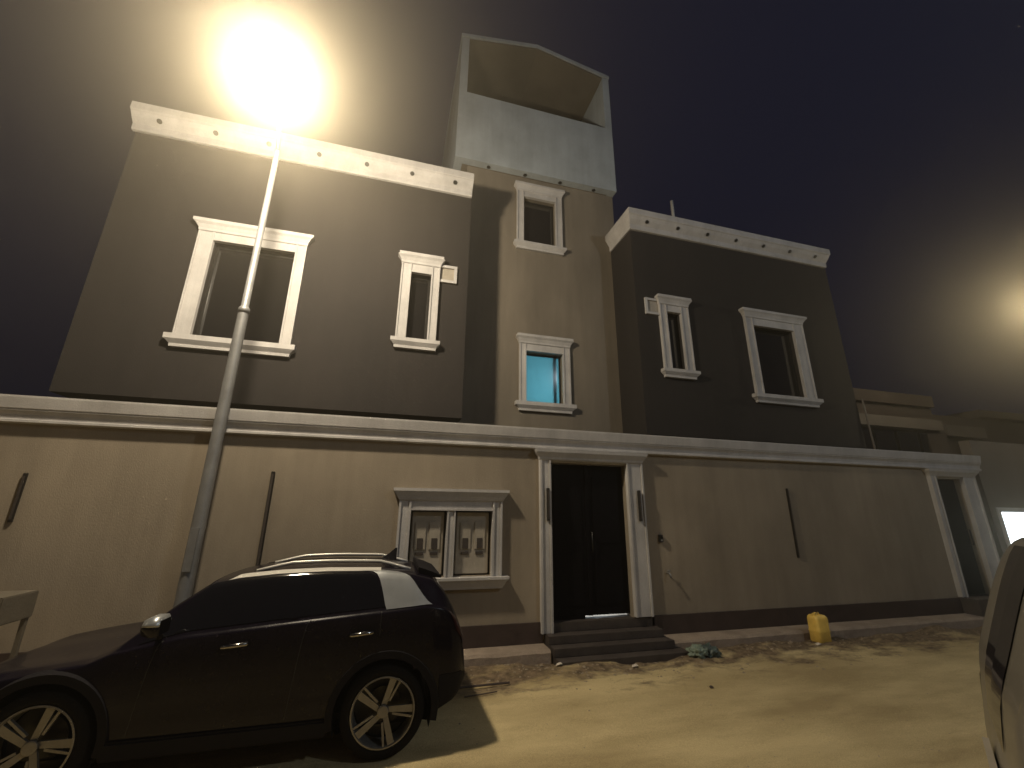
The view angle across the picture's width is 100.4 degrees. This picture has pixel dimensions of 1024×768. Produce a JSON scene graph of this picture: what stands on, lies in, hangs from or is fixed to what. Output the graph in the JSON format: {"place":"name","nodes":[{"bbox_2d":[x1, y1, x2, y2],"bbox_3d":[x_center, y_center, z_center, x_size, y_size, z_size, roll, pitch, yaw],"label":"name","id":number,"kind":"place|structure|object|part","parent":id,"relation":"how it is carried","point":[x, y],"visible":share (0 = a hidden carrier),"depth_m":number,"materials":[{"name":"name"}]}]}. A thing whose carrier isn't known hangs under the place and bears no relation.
{"place":"outdoors","nodes":[
{"label":"outdoors","id":0,"kind":"place"},
{"bbox_2d":[0,0,1023,415],"label":"sky","id":1,"kind":"structure","parent":0,"point":[886,137],"materials":[{"name":"black"}]},
{"bbox_2d":[82,625,989,767],"bbox_3d":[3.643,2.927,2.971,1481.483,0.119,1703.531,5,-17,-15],"label":"ground","id":2,"kind":"structure","parent":0,"point":[738,722],"depth_m":4.32,"materials":[{"name":"beige sand"}]},
{"bbox_2d":[0,590,38,658],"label":"table","id":3,"kind":"object","parent":2,"relation":"on","point":[17,606],"visible":0.86,"depth_m":4.37,"materials":[{"name":"beige wood"}]},
{"bbox_2d":[0,548,464,767],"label":"parked car","id":4,"kind":"object","parent":2,"relation":"on","point":[364,656],"visible":1,"depth_m":3.49,"materials":[{"name":"paint"}]},
{"bbox_2d":[173,30,291,607],"bbox_3d":[-3.377,-0.486,5.059,0.340,7.708,2.241,9,-19,-25],"label":"street lamp","id":5,"kind":"object","parent":2,"relation":"on","point":[277,61],"visible":0.83,"depth_m":5.54,"materials":[{"name":"metal"}]},
{"bbox_2d":[181,528,199,571],"bbox_3d":[-3.863,1.992,5.135,0.090,0.500,0.032,5,-17,-15],"label":"access door","id":6,"kind":"structure","parent":5,"relation":"in","point":[194,532],"depth_m":5.12,"materials":[{"name":"metal"}]},
{"bbox_2d":[49,33,866,447],"bbox_3d":[0.141,-2.178,12.546,16.750,15.400,6.370,5,-17,-15],"label":"villa","id":7,"kind":"object","parent":2,"relation":"on","point":[501,267],"visible":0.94,"depth_m":9.52,"materials":[{"name":"brown paint"}]},
{"bbox_2d":[162,216,314,357],"bbox_3d":[-4.857,-1.735,7.779,2.020,2.490,0.300,5,-17,-15],"label":"window","id":8,"kind":"structure","parent":7,"relation":"in","point":[274,301],"depth_m":7.82,"materials":[{"name":"white concrete"}]},
{"bbox_2d":[390,250,444,351],"bbox_3d":[-1.890,-1.651,8.614,0.945,2.070,0.300,5,-17,-15],"label":"window","id":9,"kind":"structure","parent":7,"relation":"in","point":[413,337],"depth_m":8.64,"materials":[{"name":"white stone"}]},
{"bbox_2d":[513,180,566,256],"bbox_3d":[0.716,-4.320,11.255,1.415,1.980,0.300,5,-17,-15],"label":"window","id":10,"kind":"structure","parent":7,"relation":"in","point":[534,222],"depth_m":11.31,"materials":[{"name":"white paint"}]},
{"bbox_2d":[514,332,576,413],"bbox_3d":[0.758,-0.219,10.063,1.460,1.840,0.355,5,-17,-15],"label":"window","id":11,"kind":"structure","parent":7,"relation":"in","point":[539,375],"depth_m":10.08,"materials":[{"name":"white paint"}]},
{"bbox_2d":[670,200,674,216],"bbox_3d":[4.505,-4.375,11.833,0.086,1.670,0.090,5,-17,-15],"label":"roof vent pipe","id":12,"kind":"object","parent":7,"relation":"on","point":[672,208],"visible":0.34,"depth_m":11.96,"materials":[{"name":"beige metal"}]},
{"bbox_2d":[654,293,700,380],"bbox_3d":[3.869,-1.098,10.115,0.970,2.050,0.300,5,-17,-15],"label":"window","id":13,"kind":"structure","parent":7,"relation":"in","point":[671,355],"depth_m":10.12,"materials":[{"name":"white stone"}]},
{"bbox_2d":[738,307,823,407],"bbox_3d":[6.758,-0.648,10.817,2.040,2.450,0.300,5,-17,-15],"label":"window","id":14,"kind":"structure","parent":7,"relation":"in","point":[770,354],"depth_m":10.86,"materials":[{"name":"white paint"}]},
{"bbox_2d":[464,691,496,697],"bbox_3d":[-0.344,3.455,4.755,0.384,0.016,0.026,8,-18,-22],"label":"twig","id":15,"kind":"object","parent":2,"relation":"on","point":[480,694],"visible":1,"depth_m":4.74,"materials":[{"name":"wood"}]},
{"bbox_2d":[459,681,509,688],"bbox_3d":[-0.357,3.518,4.979,0.680,0.028,0.028,5,-17,-15],"label":"loose rod","id":16,"kind":"object","parent":2,"relation":"on","point":[481,685],"visible":0.78,"depth_m":4.98,"materials":[{"name":"metal"}]},
{"bbox_2d":[0,394,999,662],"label":"boundary wall","id":17,"kind":"structure","parent":2,"relation":"on","point":[94,534],"depth_m":6.54,"materials":[{"name":"beige paint"}]},
{"bbox_2d":[7,473,28,521],"bbox_3d":[-5.834,1.338,5.040,0.040,0.560,0.036,5,-17,-15],"label":"wall light","id":18,"kind":"object","parent":17,"relation":"attached to","point":[17,497],"visible":1,"depth_m":5.03,"materials":[{"name":"grey metal"}]},
{"bbox_2d":[255,471,274,565],"bbox_3d":[-3.264,1.793,5.648,0.045,1.250,0.036,5,-17,-15],"label":"wall light","id":19,"kind":"object","parent":17,"relation":"attached to","point":[264,524],"visible":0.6,"depth_m":5.64,"materials":[{"name":"grey metal"}]},
{"bbox_2d":[394,488,509,589],"bbox_3d":[-0.903,2.243,6.227,1.730,1.370,0.300,5,-17,-15],"label":"meter cabinet","id":20,"kind":"object","parent":17,"relation":"attached to","point":[445,533],"visible":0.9,"depth_m":6.22,"materials":[{"name":"white concrete"}]},
{"bbox_3d":[-1.229,2.289,6.159,0.461,0.855,0.086,5,-17,-15],"label":"cabinet door","id":21,"kind":"part","parent":20,"relation":"part of","materials":[{"name":"paint"}]},
{"bbox_3d":[-0.593,2.346,6.326,0.491,0.855,0.086,5,-17,-15],"label":"cabinet door","id":22,"kind":"part","parent":20,"relation":"part of","materials":[{"name":"paint"}]},
{"bbox_2d":[546,488,549,520],"bbox_3d":[0.565,1.873,6.651,0.035,0.490,0.066,5,-17,-15],"label":"wall light","id":23,"kind":"object","parent":17,"relation":"attached to","point":[548,501],"visible":1,"depth_m":6.63,"materials":[{"name":"grey metal"}]},
{"bbox_2d":[551,464,629,620],"bbox_3d":[1.227,2.478,6.857,1.344,2.315,0.116,5,-17,-15],"label":"door","id":24,"kind":"structure","parent":17,"relation":"in","point":[590,574],"depth_m":6.84,"materials":[{"name":"brown wood"}]},
{"bbox_2d":[637,490,642,520],"bbox_3d":[2.116,2.012,7.059,0.035,0.490,0.066,5,-17,-15],"label":"wall light","id":25,"kind":"object","parent":17,"relation":"attached to","point":[639,505],"visible":1,"depth_m":7.04,"materials":[{"name":"grey metal"}]},
{"bbox_2d":[658,535,663,541],"bbox_3d":[2.466,2.555,7.064,0.070,0.120,0.062,5,-17,-15],"label":"intercom","id":26,"kind":"object","parent":17,"relation":"attached to","point":[660,538],"visible":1,"depth_m":7.05,"materials":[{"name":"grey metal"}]},
{"bbox_2d":[786,489,799,557],"bbox_3d":[5.168,2.547,7.861,0.030,1.210,0.040,5,-17,-15],"label":"wall light","id":27,"kind":"object","parent":17,"relation":"attached to","point":[792,523],"visible":1,"depth_m":7.84,"materials":[{"name":"grey metal"}]},
{"bbox_2d":[937,479,985,594],"bbox_3d":[9.376,3.185,9.002,0.812,2.290,0.111,5,-17,-15],"label":"door","id":28,"kind":"structure","parent":17,"relation":"in","point":[973,581],"depth_m":9.02,"materials":[{"name":"black metal"}]},
{"bbox_2d":[544,615,688,665],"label":"entrance steps","id":29,"kind":"structure","parent":2,"relation":"on","point":[625,639],"depth_m":6.14,"materials":[{"name":"grey stone"}]},
{"bbox_2d":[685,644,708,658],"bbox_3d":[2.643,3.790,6.043,0.380,0.195,0.236,5,-17,-15],"label":"plastic bag","id":30,"kind":"object","parent":2,"relation":"on","point":[699,651],"visible":0.98,"depth_m":5.98,"materials":[{"name":"plastic"}]},
{"bbox_2d":[702,642,721,657],"bbox_3d":[2.828,3.816,6.115,0.353,0.208,0.265,-1,-17,6],"label":"rubbish bag","id":31,"kind":"object","parent":2,"relation":"on","point":[713,651],"visible":0.72,"depth_m":6.05,"materials":[{"name":"grey plastic"}]},
{"bbox_2d":[459,625,981,766],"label":"kerb rubble","id":32,"kind":"object","parent":2,"relation":"on","point":[488,681],"visible":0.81,"depth_m":5.70,"materials":[{"name":"brown stone"}]},
{"bbox_2d":[807,612,831,642],"bbox_3d":[4.949,3.918,6.887,0.260,0.436,0.210,5,-17,-15],"label":"jerrycan","id":33,"kind":"object","parent":2,"relation":"on","point":[818,629],"visible":0.98,"depth_m":6.81,"materials":[{"name":"yellow plastic"}]},
{"bbox_2d":[958,440,1023,558],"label":"neighbour wall","id":34,"kind":"structure","parent":2,"relation":"on","point":[1000,479],"depth_m":9.69,"materials":[{"name":"beige paint"}]},
{"bbox_2d":[995,507,1023,546],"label":"window frame","id":35,"kind":"structure","parent":34,"relation":"in","point":[999,509],"depth_m":9.36,"materials":[{"name":"white paint"}]},
{"bbox_2d":[1001,512,1023,542],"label":"lit window","id":36,"kind":"structure","parent":34,"relation":"in","point":[1014,521],"depth_m":9.60,"materials":[{"name":"white glass"}]},
{"bbox_2d":[979,537,1023,767],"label":"parked car","id":37,"kind":"object","parent":2,"relation":"on","point":[1001,652],"visible":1,"depth_m":1.84,"materials":[{"name":"silver metal"}]},
{"bbox_2d":[585,613,626,616],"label":"courtyard floor","id":38,"kind":"structure","parent":0,"point":[606,615],"depth_m":6.85,"materials":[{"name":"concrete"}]},
{"bbox_2d":[463,613,983,666],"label":"pavement","id":39,"kind":"structure","parent":0,"point":[530,654],"depth_m":6.82,"materials":[{"name":"concrete"}]},
{"bbox_2d":[959,594,988,616],"bbox_3d":[9.559,4.421,8.564,1.480,0.312,0.550,5,-17,-15],"label":"side step","id":40,"kind":"object","parent":39,"relation":"on","point":[975,604],"visible":0.33,"depth_m":8.25,"materials":[{"name":"grey concrete"}]},
{"bbox_2d":[853,388,1023,454],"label":"neighbour house","id":41,"kind":"structure","parent":0,"point":[904,422],"depth_m":15.97,"materials":[{"name":"beige paint"}]},
{"bbox_2d":[862,428,873,448],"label":"window","id":42,"kind":"structure","parent":41,"relation":"in","point":[869,445],"depth_m":15.07,"materials":[{"name":"grey glass"}]},
{"bbox_2d":[861,399,875,448],"bbox_3d":[9.102,2.724,10.405,0.042,4.901,0.108,-7,-18,22],"label":"drain pipe","id":43,"kind":"object","parent":41,"relation":"attached to","point":[868,424],"visible":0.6,"depth_m":10.90,"materials":[{"name":"grey plastic"}]},
{"bbox_2d":[871,429,897,450],"bbox_3d":[13.377,2.243,15.274,1.000,1.230,0.113,5,-17,-15],"label":"window","id":44,"kind":"structure","parent":41,"relation":"in","point":[883,439],"depth_m":15.28,"materials":[{"name":"grey glass"}]},
{"bbox_2d":[893,431,920,451],"bbox_3d":[14.485,2.342,15.565,1.000,1.230,0.113,5,-17,-15],"label":"window","id":45,"kind":"structure","parent":41,"relation":"in","point":[905,440],"depth_m":15.57,"materials":[{"name":"grey glass"}]},
{"bbox_2d":[916,432,931,452],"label":"window","id":46,"kind":"structure","parent":41,"relation":"in","point":[922,437],"depth_m":15.79,"materials":[{"name":"grey glass"}]}
]}

